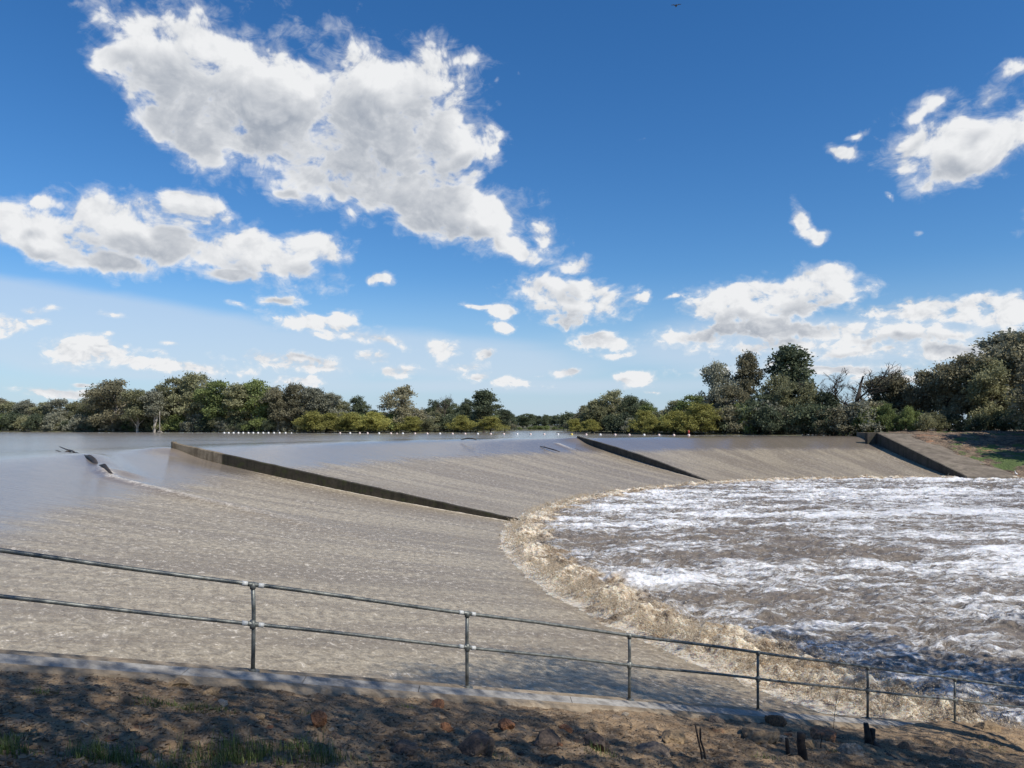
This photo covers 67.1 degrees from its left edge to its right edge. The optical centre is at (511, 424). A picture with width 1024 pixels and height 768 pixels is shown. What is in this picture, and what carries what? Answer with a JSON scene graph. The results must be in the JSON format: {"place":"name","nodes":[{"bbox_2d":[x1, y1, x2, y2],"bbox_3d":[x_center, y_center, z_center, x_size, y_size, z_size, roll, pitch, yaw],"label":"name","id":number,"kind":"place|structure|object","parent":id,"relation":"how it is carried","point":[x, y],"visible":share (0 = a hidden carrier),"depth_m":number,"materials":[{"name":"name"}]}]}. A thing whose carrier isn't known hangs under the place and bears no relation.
{"place":"outdoors","nodes":[
{"label":"outdoors","id":0,"kind":"place"},
{"bbox_2d":[0,431,855,452],"bbox_3d":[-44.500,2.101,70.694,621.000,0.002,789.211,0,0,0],"label":"river water","id":1,"kind":"structure","parent":0,"point":[24,441],"depth_m":128.88,"materials":[{"name":"liquid"}]},
{"bbox_2d":[291,410,327,432],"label":"willow tree","id":2,"kind":"object","parent":1,"relation":"on","point":[310,419],"visible":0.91,"depth_m":201.53,"materials":[{"name":"green plant"}]},
{"bbox_2d":[313,412,344,432],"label":"willow tree","id":3,"kind":"object","parent":1,"relation":"on","point":[329,419],"visible":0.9,"depth_m":202.27,"materials":[{"name":"green plant"}]},
{"bbox_2d":[334,411,368,432],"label":"willow tree","id":4,"kind":"object","parent":1,"relation":"on","point":[349,418],"visible":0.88,"depth_m":200.50,"materials":[{"name":"green plant"}]},
{"bbox_2d":[352,410,392,432],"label":"willow tree","id":5,"kind":"object","parent":1,"relation":"on","point":[373,420],"visible":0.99,"depth_m":199.05,"materials":[{"name":"green plant"}]},
{"bbox_2d":[393,416,424,432],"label":"willow tree","id":6,"kind":"object","parent":1,"relation":"on","point":[412,423],"visible":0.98,"depth_m":201.01,"materials":[{"name":"green plant"}]},
{"bbox_2d":[445,414,478,432],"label":"willow tree","id":7,"kind":"object","parent":1,"relation":"on","point":[461,421],"visible":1,"depth_m":198.62,"materials":[{"name":"green plant"}]},
{"bbox_2d":[476,416,510,432],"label":"willow tree","id":8,"kind":"object","parent":1,"relation":"on","point":[493,422],"visible":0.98,"depth_m":199.27,"materials":[{"name":"green plant"}]},
{"bbox_2d":[579,418,602,431],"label":"willow tree","id":9,"kind":"object","parent":1,"relation":"on","point":[593,425],"visible":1,"depth_m":185.21,"materials":[{"name":"green plant"}]},
{"bbox_2d":[579,401,610,432],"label":"gum tree","id":10,"kind":"object","parent":1,"relation":"on","point":[594,412],"visible":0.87,"depth_m":188.44,"materials":[{"name":"green plant"}]},
{"bbox_2d":[626,409,657,433],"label":"willow tree","id":11,"kind":"object","parent":1,"relation":"on","point":[638,422],"visible":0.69,"depth_m":171.17,"materials":[{"name":"green plant"}]},
{"bbox_2d":[641,417,667,434],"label":"willow tree","id":12,"kind":"object","parent":1,"relation":"on","point":[650,423],"visible":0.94,"depth_m":165.70,"materials":[{"name":"green plant"}]},
{"bbox_2d":[675,410,699,434],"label":"willow tree","id":13,"kind":"object","parent":1,"relation":"on","point":[686,428],"visible":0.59,"depth_m":161.09,"materials":[{"name":"green plant"}]},
{"bbox_2d":[0,436,946,712],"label":"weir water","id":14,"kind":"structure","parent":0,"point":[166,508],"depth_m":34.31,"materials":[{"name":"liquid"}]},
{"bbox_2d":[171,442,519,520],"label":"dividing wall","id":15,"kind":"structure","parent":14,"relation":"in","point":[277,470],"depth_m":64.13,"materials":[{"name":"concrete"}]},
{"bbox_2d":[577,436,708,480],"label":"dividing wall","id":16,"kind":"structure","parent":14,"relation":"in","point":[630,454],"depth_m":114.04,"materials":[{"name":"concrete"}]},
{"bbox_2d":[0,425,982,452],"bbox_3d":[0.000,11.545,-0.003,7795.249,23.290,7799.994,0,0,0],"label":"terrain","id":17,"kind":"structure","parent":0,"point":[525,429],"depth_m":213.72,"materials":[{"name":"plant"}]},
{"bbox_2d":[11,399,35,429],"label":"gum tree","id":18,"kind":"object","parent":17,"relation":"on","point":[25,405],"visible":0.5,"depth_m":244.73,"materials":[{"name":"green plant"}]},
{"bbox_2d":[20,413,46,430],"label":"shrub","id":19,"kind":"object","parent":17,"relation":"on","point":[34,418],"visible":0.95,"depth_m":229.69,"materials":[{"name":"green plant"}]},
{"bbox_2d":[36,410,67,430],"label":"shrub","id":20,"kind":"object","parent":17,"relation":"on","point":[54,419],"visible":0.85,"depth_m":230.01,"materials":[{"name":"green plant"}]},
{"bbox_2d":[40,398,71,420],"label":"gum tree","id":21,"kind":"object","parent":17,"relation":"on","point":[58,404],"visible":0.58,"depth_m":238.57,"materials":[{"name":"green plant"}]},
{"bbox_2d":[61,413,86,430],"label":"shrub","id":22,"kind":"object","parent":17,"relation":"on","point":[70,424],"visible":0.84,"depth_m":226.26,"materials":[{"name":"green plant"}]},
{"bbox_2d":[76,377,142,430],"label":"gum tree","id":23,"kind":"object","parent":17,"relation":"on","point":[105,397],"visible":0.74,"depth_m":220.57,"materials":[{"name":"green plant"}]},
{"bbox_2d":[118,389,149,431],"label":"gum tree","id":24,"kind":"object","parent":17,"relation":"on","point":[135,410],"visible":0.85,"depth_m":215.50,"materials":[{"name":"green plant"}]},
{"bbox_2d":[136,390,174,431],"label":"gum tree","id":25,"kind":"object","parent":17,"relation":"on","point":[153,400],"visible":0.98,"depth_m":214.77,"materials":[{"name":"green plant"}]},
{"bbox_2d":[149,376,192,417],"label":"gum tree","id":26,"kind":"object","parent":17,"relation":"on","point":[167,392],"visible":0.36,"depth_m":223.72,"materials":[{"name":"green plant"}]},
{"bbox_2d":[160,413,186,431],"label":"shrub","id":27,"kind":"object","parent":17,"relation":"on","point":[178,418],"visible":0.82,"depth_m":218.42,"materials":[{"name":"green plant"}]},
{"bbox_2d":[161,371,213,431],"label":"gum tree","id":28,"kind":"object","parent":17,"relation":"on","point":[189,381],"visible":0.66,"depth_m":219.24,"materials":[{"name":"green plant"}]},
{"bbox_2d":[190,378,230,431],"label":"gum tree","id":29,"kind":"object","parent":17,"relation":"on","point":[211,392],"visible":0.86,"depth_m":214.00,"materials":[{"name":"green plant"}]},
{"bbox_2d":[217,382,255,432],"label":"gum tree","id":30,"kind":"object","parent":17,"relation":"on","point":[236,393],"visible":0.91,"depth_m":212.39,"materials":[{"name":"green plant"}]},
{"bbox_2d":[227,378,273,431],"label":"gum tree","id":31,"kind":"object","parent":17,"relation":"on","point":[257,409],"visible":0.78,"depth_m":213.17,"materials":[{"name":"green plant"}]},
{"bbox_2d":[241,415,266,431],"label":"shrub","id":32,"kind":"object","parent":17,"relation":"on","point":[255,421],"visible":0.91,"depth_m":210.56,"materials":[{"name":"green plant"}]},
{"bbox_2d":[256,385,293,431],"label":"gum tree","id":33,"kind":"object","parent":17,"relation":"on","point":[275,393],"visible":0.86,"depth_m":210.32,"materials":[{"name":"green plant"}]},
{"bbox_2d":[272,382,312,431],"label":"gum tree","id":34,"kind":"object","parent":17,"relation":"on","point":[292,392],"visible":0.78,"depth_m":211.06,"materials":[{"name":"green plant"}]},
{"bbox_2d":[294,386,328,431],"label":"gum tree","id":35,"kind":"object","parent":17,"relation":"on","point":[313,394],"visible":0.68,"depth_m":210.79,"materials":[{"name":"green plant"}]},
{"bbox_2d":[315,392,348,431],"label":"gum tree","id":36,"kind":"object","parent":17,"relation":"on","point":[332,403],"visible":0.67,"depth_m":212.66,"materials":[{"name":"green plant"}]},
{"bbox_2d":[348,395,371,430],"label":"evergreen tree","id":37,"kind":"object","parent":17,"relation":"on","point":[359,406],"visible":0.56,"depth_m":220.83,"materials":[{"name":"green plant"}]},
{"bbox_2d":[377,384,426,431],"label":"gum tree","id":38,"kind":"object","parent":17,"relation":"on","point":[402,409],"visible":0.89,"depth_m":206.42,"materials":[{"name":"green plant"}]},
{"bbox_2d":[454,398,474,416],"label":"gum tree","id":39,"kind":"object","parent":17,"relation":"on","point":[465,406],"visible":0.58,"depth_m":220.89,"materials":[{"name":"green plant"}]},
{"bbox_2d":[469,388,504,432],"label":"gum tree","id":40,"kind":"object","parent":17,"relation":"on","point":[481,401],"visible":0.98,"depth_m":212.47,"materials":[{"name":"green plant"}]},
{"bbox_2d":[555,411,575,429],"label":"shrub","id":41,"kind":"object","parent":17,"relation":"on","point":[562,420],"visible":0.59,"depth_m":249.90,"materials":[{"name":"green plant"}]},
{"bbox_2d":[590,389,631,426],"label":"gum tree","id":42,"kind":"object","parent":17,"relation":"on","point":[611,397],"visible":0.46,"depth_m":190.66,"materials":[{"name":"green plant"}]},
{"bbox_2d":[604,412,635,432],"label":"shrub","id":43,"kind":"object","parent":17,"relation":"on","point":[620,422],"visible":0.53,"depth_m":183.44,"materials":[{"name":"green plant"}]},
{"bbox_2d":[613,395,648,417],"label":"gum tree","id":44,"kind":"object","parent":17,"relation":"on","point":[630,400],"visible":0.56,"depth_m":188.67,"materials":[{"name":"green plant"}]},
{"bbox_2d":[658,409,694,434],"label":"willow tree","id":45,"kind":"object","parent":17,"relation":"on","point":[668,421],"visible":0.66,"depth_m":162.99,"materials":[{"name":"green plant"}]},
{"bbox_2d":[672,393,704,432],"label":"gum tree","id":46,"kind":"object","parent":17,"relation":"on","point":[682,404],"visible":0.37,"depth_m":170.97,"materials":[{"name":"green plant"}]},
{"bbox_2d":[675,401,724,434],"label":"willow tree","id":47,"kind":"object","parent":17,"relation":"on","point":[702,415],"visible":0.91,"depth_m":160.35,"materials":[{"name":"green plant"}]},
{"bbox_2d":[694,358,740,409],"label":"gum tree","id":48,"kind":"object","parent":17,"relation":"on","point":[715,376],"visible":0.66,"depth_m":174.92,"materials":[{"name":"green plant"}]},
{"bbox_2d":[712,403,742,433],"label":"shrub","id":49,"kind":"object","parent":17,"relation":"on","point":[729,414],"visible":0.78,"depth_m":160.58,"materials":[{"name":"green plant"}]},
{"bbox_2d":[713,384,751,431],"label":"gum tree","id":50,"kind":"object","parent":17,"relation":"on","point":[732,392],"visible":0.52,"depth_m":166.64,"materials":[{"name":"green plant"}]},
{"bbox_2d":[732,349,764,397],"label":"gum tree","id":51,"kind":"object","parent":17,"relation":"on","point":[748,372],"visible":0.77,"depth_m":173.83,"materials":[{"name":"green plant"}]},
{"bbox_2d":[729,400,775,433],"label":"shrub","id":52,"kind":"object","parent":17,"relation":"on","point":[750,409],"visible":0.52,"depth_m":159.06,"materials":[{"name":"green plant"}]},
{"bbox_2d":[738,400,784,433],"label":"shrub","id":53,"kind":"object","parent":17,"relation":"on","point":[769,404],"visible":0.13,"depth_m":159.23,"materials":[{"name":"green plant"}]},
{"bbox_2d":[751,404,787,434],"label":"shrub","id":54,"kind":"object","parent":17,"relation":"on","point":[767,414],"visible":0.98,"depth_m":155.31,"materials":[{"name":"green plant"}]},
{"bbox_2d":[755,372,802,433],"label":"gum tree","id":55,"kind":"object","parent":17,"relation":"on","point":[781,391],"visible":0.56,"depth_m":162.67,"materials":[{"name":"green plant"}]},
{"bbox_2d":[758,343,819,433],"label":"gum tree","id":56,"kind":"object","parent":17,"relation":"on","point":[792,356],"visible":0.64,"depth_m":171.23,"materials":[{"name":"green plant"}]},
{"bbox_2d":[773,402,808,434],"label":"shrub","id":57,"kind":"object","parent":17,"relation":"on","point":[794,420],"visible":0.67,"depth_m":155.65,"materials":[{"name":"green plant"}]},
{"bbox_2d":[785,381,817,434],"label":"gum tree","id":58,"kind":"object","parent":17,"relation":"on","point":[806,397],"visible":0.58,"depth_m":160.56,"materials":[{"name":"green plant"}]},
{"bbox_2d":[785,402,834,434],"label":"shrub","id":59,"kind":"object","parent":17,"relation":"on","point":[807,413],"visible":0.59,"depth_m":153.53,"materials":[{"name":"green plant"}]},
{"bbox_2d":[807,404,838,435],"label":"shrub","id":60,"kind":"object","parent":17,"relation":"on","point":[820,418],"visible":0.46,"depth_m":151.14,"materials":[{"name":"green plant"}]},
{"bbox_2d":[810,390,842,431],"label":"gum tree","id":61,"kind":"object","parent":17,"relation":"on","point":[827,399],"visible":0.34,"depth_m":158.58,"materials":[{"name":"green plant"}]},
{"bbox_2d":[809,404,860,435],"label":"shrub","id":62,"kind":"object","parent":17,"relation":"on","point":[839,414],"visible":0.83,"depth_m":149.24,"materials":[{"name":"green plant"}]},
{"bbox_2d":[797,363,911,404],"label":"bare tree","id":63,"kind":"object","parent":17,"relation":"on","point":[858,396],"visible":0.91,"depth_m":156.65,"materials":[{"name":"brown plant"}]},
{"bbox_2d":[859,375,899,402],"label":"gum tree","id":64,"kind":"object","parent":17,"relation":"on","point":[881,396],"visible":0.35,"depth_m":164.80,"materials":[{"name":"green plant"}]},
{"bbox_2d":[869,370,919,412],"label":"gum tree","id":65,"kind":"object","parent":17,"relation":"on","point":[897,385],"visible":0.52,"depth_m":160.86,"materials":[{"name":"green plant"}]},
{"bbox_2d":[897,368,946,412],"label":"gum tree","id":66,"kind":"object","parent":17,"relation":"on","point":[923,402],"visible":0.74,"depth_m":156.57,"materials":[{"name":"green plant"}]},
{"bbox_2d":[857,432,1015,478],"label":"abutment","id":67,"kind":"object","parent":17,"relation":"on","point":[940,459],"visible":0.66,"depth_m":120.42,"materials":[{"name":"concrete"}]},
{"bbox_2d":[918,360,970,430],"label":"gum tree","id":68,"kind":"object","parent":17,"relation":"on","point":[945,409],"visible":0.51,"depth_m":152.70,"materials":[{"name":"green plant"}]},
{"bbox_2d":[952,356,1019,430],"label":"gum tree","id":69,"kind":"object","parent":17,"relation":"on","point":[985,381],"visible":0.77,"depth_m":146.38,"materials":[{"name":"green plant"}]},
{"bbox_2d":[968,327,1023,430],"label":"gum tree","id":70,"kind":"object","parent":17,"relation":"on","point":[989,342],"visible":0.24,"depth_m":157.28,"materials":[{"name":"green plant"}]},
{"bbox_2d":[972,330,1023,408],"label":"gum tree","id":71,"kind":"object","parent":17,"relation":"on","point":[1017,350],"visible":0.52,"depth_m":149.36,"materials":[{"name":"green plant"}]},
{"bbox_2d":[0,3,1023,399],"bbox_3d":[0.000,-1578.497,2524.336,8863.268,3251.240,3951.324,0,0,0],"label":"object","id":72,"kind":"structure","parent":0,"point":[394,127],"depth_m":4084.05,"materials":[{"name":"white"}]},
{"bbox_2d":[0,670,1023,767],"bbox_3d":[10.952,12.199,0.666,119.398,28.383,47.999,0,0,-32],"label":"ground","id":73,"kind":"structure","parent":0,"point":[735,752],"depth_m":8.16,"materials":[{"name":"soil"}]},
{"bbox_2d":[310,710,327,727],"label":"stone","id":74,"kind":"object","parent":73,"relation":"on","point":[318,718],"visible":0.99,"depth_m":7.25,"materials":[{"name":"stone"}]},
{"bbox_2d":[392,739,420,756],"bbox_3d":[-0.962,2.957,7.011,0.244,0.154,0.299,5,0,12],"label":"stone","id":75,"kind":"object","parent":73,"relation":"on","point":[409,748],"visible":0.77,"depth_m":6.94,"materials":[{"name":"stone"}]},
{"bbox_2d":[0,649,925,728],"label":"kerb","id":76,"kind":"structure","parent":73,"relation":"on","point":[301,683],"depth_m":10.04,"materials":[{"name":"concrete"}]},
{"bbox_2d":[0,548,1023,720],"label":"railing","id":77,"kind":"object","parent":76,"relation":"on","point":[252,623],"visible":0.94,"depth_m":10.96,"materials":[{"name":"metal"}]},
{"bbox_2d":[457,731,494,756],"bbox_3d":[-0.347,3.008,7.255,0.342,0.209,0.353,-11,15,-30],"label":"stone","id":78,"kind":"object","parent":73,"relation":"on","point":[470,744],"visible":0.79,"depth_m":7.17,"materials":[{"name":"stone"}]},
{"bbox_2d":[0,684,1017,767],"bbox_3d":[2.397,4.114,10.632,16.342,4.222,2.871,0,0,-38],"label":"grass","id":79,"kind":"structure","parent":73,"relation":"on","point":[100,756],"depth_m":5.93,"materials":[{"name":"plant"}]},
{"bbox_2d":[533,728,560,748],"bbox_3d":[0.370,3.380,8.227,0.321,0.223,0.393,1,13,4],"label":"stone","id":80,"kind":"object","parent":73,"relation":"on","point":[547,737],"visible":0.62,"depth_m":8.17,"materials":[{"name":"stone"}]},
{"bbox_2d":[584,732,609,751],"bbox_3d":[0.910,3.423,8.262,0.274,0.229,0.405,5,-7,-11],"label":"stone","id":81,"kind":"object","parent":73,"relation":"on","point":[601,742],"visible":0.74,"depth_m":8.19,"materials":[{"name":"stone"}]},
{"bbox_2d":[636,741,669,757],"bbox_3d":[1.615,3.731,8.835,0.401,0.201,0.268,7,-1,18],"label":"stone","id":82,"kind":"object","parent":73,"relation":"on","point":[657,747],"visible":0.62,"depth_m":8.81,"materials":[{"name":"stone"}]},
{"bbox_2d":[660,729,685,743],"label":"stone","id":83,"kind":"object","parent":73,"relation":"on","point":[677,736],"visible":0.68,"depth_m":9.81,"materials":[{"name":"stone"}]},
{"bbox_2d":[742,723,779,744],"bbox_3d":[3.630,4.506,11.204,0.526,0.250,0.644,-11,0,3],"label":"stone","id":84,"kind":"object","parent":73,"relation":"on","point":[759,734],"visible":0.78,"depth_m":11.07,"materials":[{"name":"stone"}]},
{"bbox_2d":[764,715,786,726],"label":"stone","id":85,"kind":"object","parent":73,"relation":"on","point":[777,720],"visible":0.67,"depth_m":13.33,"materials":[{"name":"stone"}]},
{"bbox_2d":[796,731,807,760],"bbox_3d":[3.835,4.264,10.199,0.142,0.393,0.135,0,0,0],"label":"stump","id":86,"kind":"object","parent":73,"relation":"on","point":[801,745],"visible":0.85,"depth_m":10.16,"materials":[{"name":"brown wood"}]},
{"bbox_2d":[810,725,836,742],"bbox_3d":[4.938,4.947,12.252,0.397,0.207,0.489,0,0,22],"label":"stone","id":87,"kind":"object","parent":73,"relation":"on","point":[828,734],"visible":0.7,"depth_m":12.19,"materials":[{"name":"stone"}]},
{"bbox_2d":[835,743,863,756],"bbox_3d":[4.855,4.705,11.108,0.392,0.283,0.321,-6,-3,-6],"label":"stone","id":88,"kind":"object","parent":73,"relation":"on","point":[853,748],"visible":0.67,"depth_m":11.03,"materials":[{"name":"stone"}]},
{"bbox_2d":[863,722,914,766],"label":"forked stump","id":89,"kind":"object","parent":73,"relation":"on","point":[869,736],"visible":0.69,"depth_m":12.29,"materials":[{"name":"brown wood"}]},
{"bbox_2d":[973,721,1000,731],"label":"stone","id":90,"kind":"object","parent":73,"relation":"on","point":[987,725],"visible":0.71,"depth_m":16.51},
{"bbox_2d":[497,475,1023,728],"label":"pool water","id":91,"kind":"structure","parent":0,"point":[906,573],"depth_m":38.62,"materials":[{"name":"liquid"}]},
{"bbox_2d":[497,473,1023,733],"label":"spray","id":92,"kind":"object","parent":91,"relation":"on","point":[569,587],"visible":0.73,"depth_m":26.60,"materials":[{"name":"liquid"}]},
{"bbox_2d":[811,429,1023,478],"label":"bank","id":93,"kind":"structure","parent":0,"point":[1002,450],"depth_m":126.59,"materials":[{"name":"plant"}]},
{"bbox_2d":[817,379,854,408],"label":"bare tree","id":94,"kind":"object","parent":93,"relation":"on","point":[842,388],"visible":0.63,"depth_m":158.01,"materials":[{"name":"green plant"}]},
{"bbox_2d":[828,398,884,434],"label":"shrub","id":95,"kind":"object","parent":93,"relation":"on","point":[862,406],"visible":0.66,"depth_m":146.61,"materials":[{"name":"green plant"}]},
{"bbox_2d":[842,398,900,433],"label":"shrub","id":96,"kind":"object","parent":93,"relation":"on","point":[873,404],"visible":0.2,"depth_m":148.45,"materials":[{"name":"green plant"}]},
{"bbox_2d":[855,405,899,433],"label":"shrub","id":97,"kind":"object","parent":93,"relation":"on","point":[881,417],"visible":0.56,"depth_m":146.18,"materials":[{"name":"green plant"}]},
{"bbox_2d":[874,402,898,429],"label":"willow tree","id":98,"kind":"object","parent":93,"relation":"on","point":[890,414],"visible":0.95,"depth_m":145.18,"materials":[{"name":"green plant"}]},
{"bbox_2d":[897,405,915,430],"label":"willow tree","id":99,"kind":"object","parent":93,"relation":"on","point":[908,412],"visible":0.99,"depth_m":142.72,"materials":[{"name":"green plant"}]},
{"bbox_2d":[912,411,937,431],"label":"shrub","id":100,"kind":"object","parent":93,"relation":"on","point":[926,421],"visible":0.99,"depth_m":140.36,"materials":[{"name":"green plant"}]},
{"bbox_2d":[931,410,950,431],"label":"shrub","id":101,"kind":"object","parent":93,"relation":"on","point":[936,416],"visible":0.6,"depth_m":145.41,"materials":[{"name":"green plant"}]},
{"bbox_2d":[922,349,1006,420],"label":"gum tree","id":102,"kind":"object","parent":93,"relation":"on","point":[968,359],"visible":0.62,"depth_m":150.27,"materials":[{"name":"green plant"}]},
{"bbox_2d":[965,412,998,430],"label":"shrub","id":103,"kind":"object","parent":93,"relation":"on","point":[982,422],"visible":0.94,"depth_m":142.52,"materials":[{"name":"green plant"}]},
{"bbox_2d":[991,410,1012,430],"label":"shrub","id":104,"kind":"object","parent":93,"relation":"on","point":[997,414],"visible":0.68,"depth_m":142.74,"materials":[{"name":"green plant"}]},
{"bbox_2d":[995,408,1023,430],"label":"shrub","id":105,"kind":"object","parent":93,"relation":"on","point":[1013,426],"visible":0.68,"depth_m":140.78,"materials":[{"name":"green plant"}]},
{"bbox_2d":[1001,355,1023,425],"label":"gum tree","id":106,"kind":"object","parent":93,"relation":"on","point":[1016,405],"visible":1,"depth_m":124.58,"materials":[{"name":"green plant"}]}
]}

